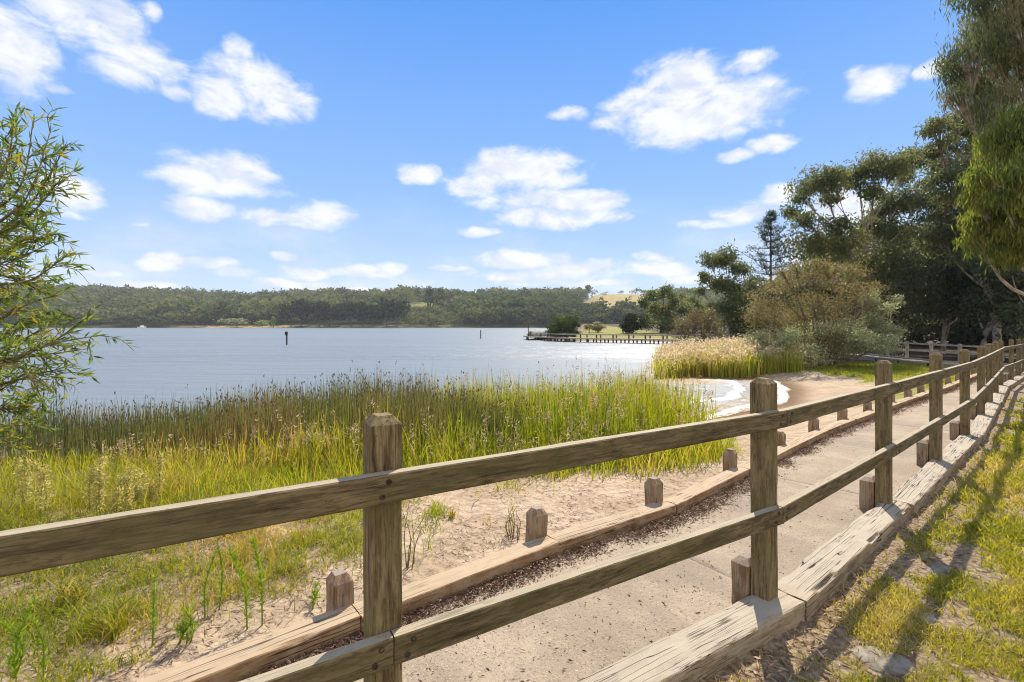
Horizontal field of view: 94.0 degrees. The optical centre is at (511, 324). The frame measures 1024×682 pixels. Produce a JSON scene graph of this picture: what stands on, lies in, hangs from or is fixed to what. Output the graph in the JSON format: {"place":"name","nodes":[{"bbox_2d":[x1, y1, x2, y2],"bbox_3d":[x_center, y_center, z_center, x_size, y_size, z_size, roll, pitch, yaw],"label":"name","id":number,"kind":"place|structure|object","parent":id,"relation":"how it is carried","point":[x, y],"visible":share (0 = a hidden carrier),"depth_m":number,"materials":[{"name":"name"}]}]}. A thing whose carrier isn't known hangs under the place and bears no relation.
{"place":"outdoors","nodes":[
{"label":"outdoors","id":0,"kind":"place"},
{"bbox_2d":[0,448,530,681],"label":"dry grass","id":1,"kind":"structure","parent":0,"point":[300,541],"depth_m":3.10,"materials":[{"name":"green plant"}]},
{"bbox_2d":[0,294,691,327],"bbox_3d":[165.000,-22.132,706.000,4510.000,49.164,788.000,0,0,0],"label":"hills","id":2,"kind":"structure","parent":0,"point":[609,298],"depth_m":351.09,"materials":[{"name":"green plant"}]},
{"bbox_2d":[212,317,248,324],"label":"pale shrub","id":3,"kind":"object","parent":2,"relation":"on","point":[234,321],"visible":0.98,"depth_m":318.91,"materials":[{"name":"green plant"}]},
{"bbox_2d":[253,320,268,325],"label":"round shrub","id":4,"kind":"object","parent":2,"relation":"on","point":[262,322],"visible":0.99,"depth_m":319.32,"materials":[{"name":"green plant"}]},
{"bbox_2d":[271,316,276,327],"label":"pale shrub","id":5,"kind":"object","parent":2,"relation":"on","point":[273,321],"visible":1,"depth_m":320.57,"materials":[{"name":"green plant"}]},
{"bbox_2d":[276,302,308,326],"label":"shore pine","id":6,"kind":"object","parent":2,"relation":"on","point":[287,312],"visible":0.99,"depth_m":321.93,"materials":[{"name":"green plant"}]},
{"bbox_2d":[289,298,311,325],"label":"shore pine","id":7,"kind":"object","parent":2,"relation":"on","point":[296,302],"visible":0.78,"depth_m":327.89,"materials":[{"name":"green plant"}]},
{"bbox_2d":[296,300,315,325],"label":"shore pine","id":8,"kind":"object","parent":2,"relation":"on","point":[308,305],"visible":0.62,"depth_m":329.44,"materials":[{"name":"green plant"}]},
{"bbox_2d":[309,300,328,326],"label":"shore pine","id":9,"kind":"object","parent":2,"relation":"on","point":[318,314],"visible":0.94,"depth_m":324.59,"materials":[{"name":"green plant"}]},
{"bbox_2d":[315,302,344,325],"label":"shore pine","id":10,"kind":"object","parent":2,"relation":"on","point":[329,312],"visible":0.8,"depth_m":327.24,"materials":[{"name":"green plant"}]},
{"bbox_2d":[333,303,348,325],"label":"shore pine","id":11,"kind":"object","parent":2,"relation":"on","point":[341,317],"visible":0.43,"depth_m":333.77,"materials":[{"name":"green plant"}]},
{"bbox_2d":[333,302,368,326],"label":"shore pine","id":12,"kind":"object","parent":2,"relation":"on","point":[350,310],"visible":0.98,"depth_m":323.89,"materials":[{"name":"green plant"}]},
{"bbox_2d":[354,301,369,325],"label":"shore pine","id":13,"kind":"object","parent":2,"relation":"on","point":[361,315],"visible":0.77,"depth_m":327.89,"materials":[{"name":"green plant"}]},
{"bbox_2d":[366,304,381,325],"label":"shore pine","id":14,"kind":"object","parent":2,"relation":"on","point":[373,309],"visible":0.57,"depth_m":331.01,"materials":[{"name":"green plant"}]},
{"bbox_2d":[0,281,765,325],"bbox_3d":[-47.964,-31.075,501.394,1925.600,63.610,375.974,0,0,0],"label":"wood","id":15,"kind":"object","parent":2,"relation":"on","point":[126,303],"visible":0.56,"depth_m":363.60,"materials":[{"name":"green plant"}]},
{"bbox_2d":[375,297,397,326],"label":"shore pine","id":16,"kind":"object","parent":2,"relation":"on","point":[383,314],"visible":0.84,"depth_m":324.59,"materials":[{"name":"green plant"}]},
{"bbox_2d":[380,299,410,325],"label":"shore pine","id":17,"kind":"object","parent":2,"relation":"on","point":[400,307],"visible":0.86,"depth_m":326.53,"materials":[{"name":"green plant"}]},
{"bbox_2d":[423,288,435,306],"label":"conical tree","id":18,"kind":"object","parent":2,"relation":"on","point":[429,292],"visible":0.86,"depth_m":438.56,"materials":[{"name":"green plant"}]},
{"bbox_2d":[436,289,445,307],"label":"conical tree","id":19,"kind":"object","parent":2,"relation":"on","point":[442,298],"visible":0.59,"depth_m":438.25,"materials":[{"name":"green plant"}]},
{"bbox_2d":[26,446,747,681],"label":"sand debris","id":20,"kind":"object","parent":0,"point":[281,609],"visible":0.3,"depth_m":2.99,"materials":[{"name":"beige sand"}]},
{"bbox_2d":[0,328,790,458],"bbox_3d":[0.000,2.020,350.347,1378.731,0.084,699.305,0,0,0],"label":"water","id":21,"kind":"structure","parent":0,"point":[165,362],"depth_m":25.99,"materials":[{"name":"liquid"}]},
{"bbox_2d":[285,331,287,344],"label":"channel marker","id":22,"kind":"object","parent":21,"relation":"in","point":[286,333],"visible":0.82,"depth_m":48.93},
{"bbox_2d":[523,325,687,343],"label":"jetty","id":23,"kind":"object","parent":21,"relation":"in","point":[566,338],"visible":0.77,"depth_m":54.36,"materials":[{"name":"wood"}]},
{"bbox_2d":[531,331,540,335],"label":"boulder","id":24,"kind":"object","parent":23,"relation":"on","point":[535,333],"visible":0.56,"depth_m":64.67,"materials":[{"name":"grey stone"}]},
{"bbox_2d":[0,0,1021,297],"label":"sky","id":25,"kind":"structure","parent":0,"point":[248,146],"materials":[{"name":"blue"}]},
{"bbox_2d":[0,324,1023,681],"bbox_3d":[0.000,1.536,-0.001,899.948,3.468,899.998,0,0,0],"label":"ground","id":26,"kind":"structure","parent":0,"point":[804,386],"depth_m":3.27,"materials":[{"name":"beige sand"}]},
{"bbox_2d":[0,615,28,673],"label":"weed plant","id":27,"kind":"object","parent":26,"relation":"on","point":[8,625],"visible":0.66,"depth_m":2.16,"materials":[{"name":"green plant"}]},
{"bbox_2d":[11,455,33,509],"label":"weed plant","id":28,"kind":"object","parent":26,"relation":"on","point":[22,482],"visible":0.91,"depth_m":4.19,"materials":[{"name":"beige plant"}]},
{"bbox_2d":[0,592,54,681],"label":"weed plant","id":29,"kind":"object","parent":26,"relation":"on","point":[16,638],"visible":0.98,"depth_m":2.12,"materials":[{"name":"green plant"}]},
{"bbox_2d":[27,458,54,521],"bbox_3d":[-3.869,1.368,3.921,0.192,0.555,0.176,0,0,0],"label":"weed plant","id":30,"kind":"object","parent":26,"relation":"on","point":[43,476],"visible":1,"depth_m":3.92,"materials":[{"name":"beige plant"}]},
{"bbox_2d":[29,563,101,607],"bbox_3d":[-2.547,1.493,2.741,0.434,0.237,0.335,0,0,0],"label":"grass tuft","id":31,"kind":"object","parent":26,"relation":"on","point":[68,587],"visible":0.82,"depth_m":2.74,"materials":[{"name":"green plant"}]},
{"bbox_2d":[0,98,139,481],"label":"willow tree","id":32,"kind":"object","parent":26,"relation":"on","point":[22,210],"visible":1,"depth_m":4.14,"materials":[{"name":"green plant"}]},
{"bbox_2d":[80,454,108,510],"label":"weed plant","id":33,"kind":"object","parent":26,"relation":"on","point":[99,460],"visible":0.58,"depth_m":4.24,"materials":[{"name":"beige plant"}]},
{"bbox_2d":[87,463,112,515],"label":"weed plant","id":34,"kind":"object","parent":26,"relation":"on","point":[99,491],"visible":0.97,"depth_m":4.02,"materials":[{"name":"beige plant"}]},
{"bbox_2d":[79,589,142,645],"bbox_3d":[-2.044,1.498,2.436,0.292,0.225,0.421,0,0,-37],"label":"weed plant","id":35,"kind":"object","parent":26,"relation":"on","point":[116,612],"visible":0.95,"depth_m":2.42,"materials":[{"name":"green plant"}]},
{"bbox_2d":[106,471,127,513],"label":"weed plant","id":36,"kind":"object","parent":26,"relation":"on","point":[118,492],"visible":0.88,"depth_m":3.92,"materials":[{"name":"beige plant"}]},
{"bbox_2d":[117,465,140,510],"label":"weed plant","id":37,"kind":"object","parent":26,"relation":"on","point":[128,489],"visible":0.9,"depth_m":4.04,"materials":[{"name":"beige plant"}]},
{"bbox_2d":[131,469,148,505],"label":"weed plant","id":38,"kind":"object","parent":26,"relation":"on","point":[137,491],"visible":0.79,"depth_m":4.28,"materials":[{"name":"beige plant"}]},
{"bbox_2d":[133,452,167,505],"bbox_3d":[-3.322,1.437,4.401,0.265,0.522,0.160,0,0,-39],"label":"weed plant","id":39,"kind":"object","parent":26,"relation":"on","point":[158,481],"visible":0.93,"depth_m":4.43,"materials":[{"name":"beige plant"}]},
{"bbox_2d":[143,573,158,646],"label":"weed plant","id":40,"kind":"object","parent":26,"relation":"on","point":[152,613],"visible":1,"depth_m":2.37,"materials":[{"name":"green plant"}]},
{"bbox_2d":[170,603,201,644],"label":"weed plant","id":41,"kind":"object","parent":26,"relation":"on","point":[183,628],"visible":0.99,"depth_m":2.38,"materials":[{"name":"green plant"}]},
{"bbox_2d":[198,547,217,617],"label":"weed plant","id":42,"kind":"object","parent":26,"relation":"on","point":[205,584],"visible":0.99,"depth_m":2.60,"materials":[{"name":"green plant"}]},
{"bbox_2d":[216,539,226,610],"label":"weed plant","id":43,"kind":"object","parent":26,"relation":"on","point":[222,572],"visible":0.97,"depth_m":2.66,"materials":[{"name":"green plant"}]},
{"bbox_2d":[226,547,253,629],"bbox_3d":[-1.416,1.383,2.499,0.110,0.477,0.116,0,0,19],"label":"weed plant","id":44,"kind":"object","parent":26,"relation":"on","point":[245,600],"visible":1,"depth_m":2.51,"materials":[{"name":"green plant"}]},
{"bbox_2d":[249,535,269,625],"bbox_3d":[-1.341,1.359,2.530,0.098,0.509,0.091,0,0,11],"label":"weed plant","id":45,"kind":"object","parent":26,"relation":"on","point":[256,559],"visible":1,"depth_m":2.54,"materials":[{"name":"green plant"}]},
{"bbox_2d":[307,581,325,609],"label":"weed plant","id":46,"kind":"object","parent":26,"relation":"on","point":[315,592],"visible":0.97,"depth_m":2.73,"materials":[{"name":"green plant"}]},
{"bbox_2d":[0,423,744,540],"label":"bank grass","id":47,"kind":"structure","parent":26,"relation":"on","point":[679,461],"depth_m":5.32,"materials":[{"name":"green plant"}]},
{"bbox_2d":[0,354,746,479],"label":"reeds","id":48,"kind":"object","parent":26,"relation":"on","point":[544,417],"visible":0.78,"depth_m":6.87,"materials":[{"name":"green plant"}]},
{"bbox_2d":[402,501,424,569],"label":"weed plant","id":49,"kind":"object","parent":26,"relation":"on","point":[408,553],"visible":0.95,"depth_m":3.16,"materials":[{"name":"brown plant"}]},
{"bbox_2d":[445,506,458,518],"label":"weed plant","id":50,"kind":"object","parent":26,"relation":"on","point":[452,514],"visible":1,"depth_m":4.00,"materials":[{"name":"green plant"}]},
{"bbox_2d":[503,502,522,539],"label":"weed plant","id":51,"kind":"object","parent":26,"relation":"on","point":[514,525],"visible":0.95,"depth_m":3.61,"materials":[{"name":"beige plant"}]},
{"bbox_2d":[137,369,985,681],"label":"timber edging","id":52,"kind":"object","parent":26,"relation":"on","point":[339,619],"visible":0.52,"depth_m":2.95,"materials":[{"name":"beige wood"}]},
{"bbox_2d":[544,313,582,340],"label":"waterside tree","id":53,"kind":"object","parent":26,"relation":"on","point":[566,325],"visible":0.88,"depth_m":61.20,"materials":[{"name":"green plant"}]},
{"bbox_2d":[583,323,594,332],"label":"tree","id":54,"kind":"object","parent":26,"relation":"on","point":[587,326],"visible":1,"depth_m":79.96,"materials":[{"name":"green plant"}]},
{"bbox_2d":[591,321,606,332],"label":"pale tree","id":55,"kind":"object","parent":26,"relation":"on","point":[597,327],"visible":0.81,"depth_m":81.78,"materials":[{"name":"green plant"}]},
{"bbox_2d":[618,313,644,332],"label":"round tree","id":56,"kind":"object","parent":26,"relation":"on","point":[628,325],"visible":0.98,"depth_m":77.82,"materials":[{"name":"green plant"}]},
{"bbox_2d":[634,281,697,332],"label":"gum tree","id":57,"kind":"object","parent":26,"relation":"on","point":[664,317],"visible":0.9,"depth_m":78.87,"materials":[{"name":"green plant"}]},
{"bbox_2d":[680,293,717,331],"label":"gum tree","id":58,"kind":"object","parent":26,"relation":"on","point":[697,302],"visible":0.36,"depth_m":83.70,"materials":[{"name":"green plant"}]},
{"bbox_2d":[668,302,732,340],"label":"russet bush","id":59,"kind":"object","parent":26,"relation":"on","point":[706,327],"visible":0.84,"depth_m":53.84,"materials":[{"name":"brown plant"}]},
{"bbox_2d":[688,238,766,340],"bbox_3d":[18.681,-2.626,40.408,10.273,9.714,5.222,0,0,-14],"label":"gum tree","id":60,"kind":"object","parent":26,"relation":"on","point":[722,258],"visible":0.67,"depth_m":39.87,"materials":[{"name":"green plant"}]},
{"bbox_2d":[650,333,806,378],"bbox_3d":[9.635,1.277,22.415,6.056,1.747,10.655,0,0,17],"label":"reed bed","id":61,"kind":"object","parent":26,"relation":"on","point":[724,358],"visible":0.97,"depth_m":18.88,"materials":[{"name":"beige plant"}]},
{"bbox_2d":[736,208,803,337],"bbox_3d":[18.047,-3.059,32.924,4.001,9.882,4.296,0,0,-39],"label":"pine tree","id":62,"kind":"object","parent":26,"relation":"on","point":[769,220],"visible":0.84,"depth_m":32.91,"materials":[{"name":"green plant"}]},
{"bbox_2d":[736,275,824,348],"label":"grove tree","id":63,"kind":"object","parent":26,"relation":"on","point":[749,324],"visible":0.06,"depth_m":36.70,"materials":[{"name":"green plant"}]},
{"bbox_2d":[575,367,1023,681],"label":"sleeper kerb","id":64,"kind":"structure","parent":26,"relation":"on","point":[708,647],"depth_m":2.72,"materials":[{"name":"beige wood"}]},
{"bbox_2d":[0,338,1023,681],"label":"timber fence","id":65,"kind":"object","parent":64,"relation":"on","point":[378,492],"visible":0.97,"depth_m":1.65,"materials":[{"name":"wood"}]},
{"bbox_2d":[735,253,896,363],"bbox_3d":[13.854,-0.526,21.645,5.637,5.199,8.073,0,0,42],"label":"sallow bush","id":66,"kind":"object","parent":26,"relation":"on","point":[774,286],"visible":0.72,"depth_m":20.63,"materials":[{"name":"green plant"}]},
{"bbox_2d":[738,288,910,368],"bbox_3d":[13.539,0.242,20.215,8.156,3.675,4.239,0,0,0],"label":"grey bush","id":67,"kind":"object","parent":26,"relation":"on","point":[859,334],"visible":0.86,"depth_m":19.82,"materials":[{"name":"green plant"}]},
{"bbox_2d":[766,225,883,339],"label":"grove tree","id":68,"kind":"object","parent":26,"relation":"on","point":[790,259],"visible":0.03,"depth_m":43.71,"materials":[{"name":"green plant"}]},
{"bbox_2d":[758,250,916,346],"bbox_3d":[23.194,-1.383,34.564,9.861,7.647,8.463,0,0,0],"label":"grove tree","id":69,"kind":"object","parent":26,"relation":"on","point":[787,297],"visible":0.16,"depth_m":34.48,"materials":[{"name":"green plant"}]},
{"bbox_2d":[778,140,939,351],"bbox_3d":[22.154,-4.650,30.124,11.068,13.135,6.520,0,0,0],"label":"gum tree","id":70,"kind":"object","parent":26,"relation":"on","point":[902,166],"visible":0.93,"depth_m":28.91,"materials":[{"name":"green plant"}]},
{"bbox_2d":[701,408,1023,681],"bbox_3d":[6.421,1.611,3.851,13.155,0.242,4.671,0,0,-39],"label":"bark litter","id":71,"kind":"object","parent":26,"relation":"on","point":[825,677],"visible":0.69,"depth_m":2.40,"materials":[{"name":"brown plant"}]},
{"bbox_2d":[837,221,920,338],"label":"grove tree","id":72,"kind":"object","parent":26,"relation":"on","point":[876,248],"visible":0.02,"depth_m":44.48,"materials":[{"name":"green plant"}]},
{"bbox_2d":[851,646,914,676],"bbox_3d":[1.788,1.622,2.291,0.252,0.039,0.221,0,0,0],"label":"flat stone","id":73,"kind":"object","parent":26,"relation":"on","point":[881,662],"visible":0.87,"depth_m":2.27,"materials":[{"name":"grey stone"}]},
{"bbox_2d":[832,244,957,350],"bbox_3d":[26.501,-2.152,33.205,10.647,8.078,6.507,0,0,-13],"label":"grove tree","id":74,"kind":"object","parent":26,"relation":"on","point":[907,320],"visible":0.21,"depth_m":32.93,"materials":[{"name":"green plant"}]},
{"bbox_2d":[799,338,1021,371],"bbox_3d":[18.752,1.685,23.973,3.144,1.730,13.259,0,0,-9],"label":"fence","id":75,"kind":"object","parent":26,"relation":"on","point":[907,359],"visible":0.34,"depth_m":21.76,"materials":[{"name":"brown wood"}]},
{"bbox_2d":[890,606,936,623],"bbox_3d":[2.213,1.609,2.632,0.225,0.039,0.171,0,0,0],"label":"flat stone","id":76,"kind":"object","parent":26,"relation":"on","point":[931,618],"visible":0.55,"depth_m":2.60,"materials":[{"name":"grey stone"}]},
{"bbox_2d":[869,225,959,346],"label":"grove tree","id":77,"kind":"object","parent":26,"relation":"on","point":[919,339],"visible":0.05,"depth_m":40.46,"materials":[{"name":"green plant"}]},
{"bbox_2d":[877,248,989,347],"bbox_3d":[37.740,-2.740,39.991,13.013,12.036,8.695,0,0,-35],"label":"grove tree","id":78,"kind":"object","parent":26,"relation":"on","point":[954,338],"visible":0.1,"depth_m":37.85,"materials":[{"name":"green plant"}]},
{"bbox_2d":[883,224,986,353],"bbox_3d":[26.968,-2.392,29.138,12.107,8.594,6.657,0,0,-45],"label":"grove tree","id":79,"kind":"object","parent":26,"relation":"on","point":[928,303],"visible":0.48,"depth_m":27.49,"materials":[{"name":"green plant"}]},
{"bbox_2d":[927,564,969,579],"bbox_3d":[2.831,1.622,3.104,0.245,0.039,0.218,0,0,0],"label":"flat stone","id":80,"kind":"object","parent":26,"relation":"on","point":[939,567],"visible":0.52,"depth_m":3.13,"materials":[{"name":"grey stone"}]},
{"bbox_2d":[902,110,1004,360],"bbox_3d":[22.857,-4.542,23.874,5.354,12.879,7.857,0,0,34],"label":"gum tree","id":81,"kind":"object","parent":26,"relation":"on","point":[944,170],"visible":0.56,"depth_m":23.77,"materials":[{"name":"green plant"}]},
{"bbox_2d":[923,0,1023,143],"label":"gum tree","id":82,"kind":"object","parent":26,"relation":"on","point":[994,42],"visible":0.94,"depth_m":13.58,"materials":[{"name":"green plant"}]},
{"bbox_2d":[936,291,1015,348],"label":"grove tree","id":83,"kind":"object","parent":26,"relation":"on","point":[978,336],"visible":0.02,"depth_m":36.51,"materials":[{"name":"green plant"}]},
{"bbox_2d":[933,260,1023,345],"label":"grove tree","id":84,"kind":"object","parent":26,"relation":"on","point":[978,305],"visible":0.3,"depth_m":24.35,"materials":[{"name":"green plant"}]},
{"bbox_2d":[938,250,1023,363],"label":"grove tree","id":85,"kind":"object","parent":26,"relation":"on","point":[1012,274],"visible":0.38,"depth_m":21.47,"materials":[{"name":"green plant"}]},
{"bbox_2d":[951,96,1023,295],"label":"gum tree","id":86,"kind":"object","parent":26,"relation":"on","point":[992,221],"visible":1,"depth_m":11.88,"materials":[{"name":"green plant"}]},
{"bbox_2d":[969,317,1021,344],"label":"grove tree","id":87,"kind":"object","parent":26,"relation":"on","point":[1006,339],"visible":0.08,"depth_m":33.09,"materials":[{"name":"green plant"}]},
{"bbox_2d":[284,371,1008,681],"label":"path","id":88,"kind":"structure","parent":0,"point":[623,610],"depth_m":2.84,"materials":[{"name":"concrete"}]},
{"bbox_2d":[237,374,985,681],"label":"leaf litter","id":89,"kind":"object","parent":88,"relation":"on","point":[579,551],"visible":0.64,"depth_m":3.31,"materials":[{"name":"brown plant"}]},
{"bbox_2d":[727,397,1023,681],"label":"lawn grass","id":90,"kind":"structure","parent":0,"point":[999,479],"depth_m":2.85,"materials":[{"name":"green plant"}]},
{"bbox_2d":[800,360,976,387],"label":"bay lawn grass","id":91,"kind":"structure","parent":0,"point":[910,369],"depth_m":18.53,"materials":[{"name":"green plant"}]}
]}

